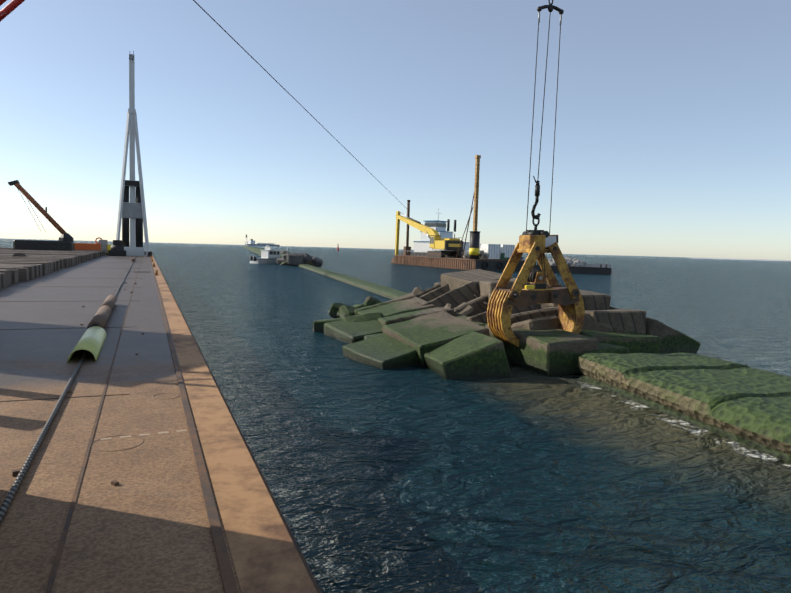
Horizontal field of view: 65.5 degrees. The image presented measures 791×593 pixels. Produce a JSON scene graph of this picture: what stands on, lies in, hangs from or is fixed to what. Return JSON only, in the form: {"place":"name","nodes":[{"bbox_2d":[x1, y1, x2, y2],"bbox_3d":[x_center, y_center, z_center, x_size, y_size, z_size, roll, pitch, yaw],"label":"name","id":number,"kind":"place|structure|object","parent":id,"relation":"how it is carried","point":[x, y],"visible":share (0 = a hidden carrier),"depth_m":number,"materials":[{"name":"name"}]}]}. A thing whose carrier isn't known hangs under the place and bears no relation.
{"place":"outdoors","nodes":[
{"label":"outdoors","id":0,"kind":"place"},
{"bbox_2d":[242,246,312,265],"bbox_3d":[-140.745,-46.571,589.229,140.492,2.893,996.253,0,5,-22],"label":"distant breakwater","id":1,"kind":"object","parent":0,"point":[255,250],"visible":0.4,"depth_m":233.73,"materials":[{"name":"concrete"}]},
{"bbox_2d":[277,250,322,266],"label":"jetty boulders","id":2,"kind":"object","parent":1,"relation":"on","point":[295,259],"visible":0.71,"depth_m":101.84,"materials":[{"name":"grey stone"}]},
{"bbox_2d":[193,0,407,209],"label":"cable","id":3,"kind":"object","parent":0,"point":[278,83],"visible":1,"depth_m":42.13,"materials":[{"name":"metal"}]},
{"bbox_2d":[0,238,790,592],"bbox_3d":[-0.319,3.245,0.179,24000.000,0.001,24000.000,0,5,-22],"label":"sea water","id":4,"kind":"structure","parent":0,"point":[424,480],"depth_m":10.19,"materials":[{"name":"blue liquid"}]},
{"bbox_2d":[0,247,321,592],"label":"deck","id":5,"kind":"structure","parent":4,"relation":"on","point":[191,509],"depth_m":4.97,"materials":[{"name":"grey concrete"}]},
{"bbox_2d":[0,0,24,21],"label":"crane boom","id":6,"kind":"object","parent":5,"relation":"on","point":[9,8],"visible":1,"depth_m":9.86,"materials":[{"name":"red paint"}]},
{"bbox_2d":[0,248,104,289],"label":"timber mats","id":7,"kind":"object","parent":5,"relation":"on","point":[16,266],"visible":0.92,"depth_m":34.91,"materials":[{"name":"grey wood"}]},
{"bbox_2d":[8,180,74,250],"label":"crawler crane","id":8,"kind":"object","parent":7,"relation":"on","point":[65,242],"visible":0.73,"depth_m":67.13,"materials":[{"name":"metal"}]},
{"bbox_2d":[74,240,107,254],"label":"shipping container","id":9,"kind":"object","parent":7,"relation":"on","point":[102,244],"visible":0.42,"depth_m":75.68,"materials":[{"name":"metal"}]},
{"bbox_2d":[0,258,135,523],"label":"wire rope","id":10,"kind":"object","parent":5,"relation":"on","point":[101,316],"visible":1,"depth_m":6.29,"materials":[{"name":"metal"}]},
{"bbox_2d":[67,326,106,361],"bbox_3d":[-5.034,0.745,10.118,0.380,0.190,2.600,0,5,-22],"label":"half-pipe cover","id":11,"kind":"object","parent":5,"relation":"on","point":[92,340],"visible":1,"depth_m":9.83,"materials":[{"name":"green plastic"}]},
{"bbox_2d":[12,282,196,485],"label":"deck markings","id":12,"kind":"object","parent":5,"relation":"on","point":[15,472],"visible":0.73,"depth_m":5.51,"materials":[{"name":"brown"}]},
{"bbox_2d":[108,240,151,256],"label":"mooring winch","id":13,"kind":"object","parent":5,"relation":"on","point":[117,247],"visible":1,"depth_m":72.63,"materials":[{"name":"metal"}]},
{"bbox_2d":[116,51,149,255],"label":"spud tower","id":14,"kind":"structure","parent":5,"relation":"on","point":[134,209],"depth_m":75.47,"materials":[{"name":"white metal"}]},
{"bbox_2d":[151,256,159,275],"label":"mooring bollards","id":15,"kind":"object","parent":5,"relation":"on","point":[156,272],"visible":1,"depth_m":32.73,"materials":[{"name":"metal"}]},
{"bbox_2d":[246,239,279,245],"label":"distant ship","id":16,"kind":"object","parent":4,"relation":"on","point":[251,242],"visible":0.98,"depth_m":3190.42,"materials":[{"name":"grey metal"}]},
{"bbox_2d":[249,245,281,263],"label":"work boat","id":17,"kind":"object","parent":4,"relation":"on","point":[269,255],"visible":0.83,"depth_m":110.50,"materials":[{"name":"metal"}]},
{"bbox_2d":[400,208,469,255],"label":"tugboat","id":18,"kind":"object","parent":4,"relation":"on","point":[421,247],"visible":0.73,"depth_m":148.41,"materials":[{"name":"white metal"}]},
{"bbox_2d":[403,155,480,258],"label":"spud poles","id":19,"kind":"object","parent":4,"relation":"on","point":[474,248],"visible":0.96,"depth_m":104.77,"materials":[{"name":"yellow metal"}]},
{"bbox_2d":[479,244,514,259],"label":"shipping containers","id":20,"kind":"object","parent":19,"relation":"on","point":[500,251],"visible":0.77,"depth_m":106.82,"materials":[{"name":"white metal"}]},
{"bbox_2d":[479,250,522,259],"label":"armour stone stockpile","id":21,"kind":"object","parent":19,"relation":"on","point":[485,255],"visible":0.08,"depth_m":106.25,"materials":[{"name":"grey stone"}]},
{"bbox_2d":[393,255,536,270],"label":"barge","id":22,"kind":"object","parent":4,"relation":"on","point":[461,263],"visible":0.62,"depth_m":109.83},
{"bbox_2d":[391,210,462,262],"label":"excavator","id":23,"kind":"object","parent":22,"relation":"on","point":[437,241],"visible":0.96,"depth_m":120.00,"materials":[{"name":"metal"}]},
{"bbox_2d":[414,244,468,257],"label":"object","id":24,"kind":"object","parent":22,"relation":"on","point":[466,254],"visible":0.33,"depth_m":123.97,"materials":[{"name":"grey metal"}]},
{"bbox_2d":[313,269,700,379],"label":"armour blocks","id":25,"kind":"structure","parent":4,"relation":"in","point":[440,329],"depth_m":19.30,"materials":[{"name":"green concrete"}]},
{"bbox_2d":[486,0,584,346],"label":"grapple rock","id":26,"kind":"object","parent":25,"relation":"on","point":[536,244],"visible":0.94,"depth_m":17.85,"materials":[{"name":"yellow metal"}]},
{"bbox_2d":[485,324,597,376],"bbox_3d":[4.181,1.475,18.199,1.665,1.114,3.632,0,5,-19],"label":"armour block","id":27,"kind":"object","parent":26,"relation":"in","point":[549,352],"depth_m":16.65,"materials":[{"name":"green concrete"}]},
{"bbox_2d":[299,264,790,462],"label":"jetty wall","id":28,"kind":"structure","parent":4,"relation":"in","point":[745,405],"depth_m":13.02,"materials":[{"name":"concrete"}]},
{"bbox_2d":[532,262,610,274],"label":"barge","id":29,"kind":"object","parent":4,"relation":"in","point":[603,269],"visible":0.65,"depth_m":103.07,"materials":[{"name":"metal"}]},
{"bbox_2d":[548,256,586,265],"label":"rock pile","id":30,"kind":"object","parent":29,"relation":"on","point":[570,261],"visible":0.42,"depth_m":107.17,"materials":[{"name":"grey stone"}]},
{"bbox_2d":[691,257,790,260],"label":"shoreline","id":31,"kind":"structure","parent":4,"relation":"in","point":[743,259],"depth_m":1665.38,"materials":[{"name":"grey"}]},
{"bbox_2d":[0,0,790,259],"label":"sky","id":32,"kind":"structure","parent":0,"point":[673,129],"materials":[{"name":"blue"}]}
]}

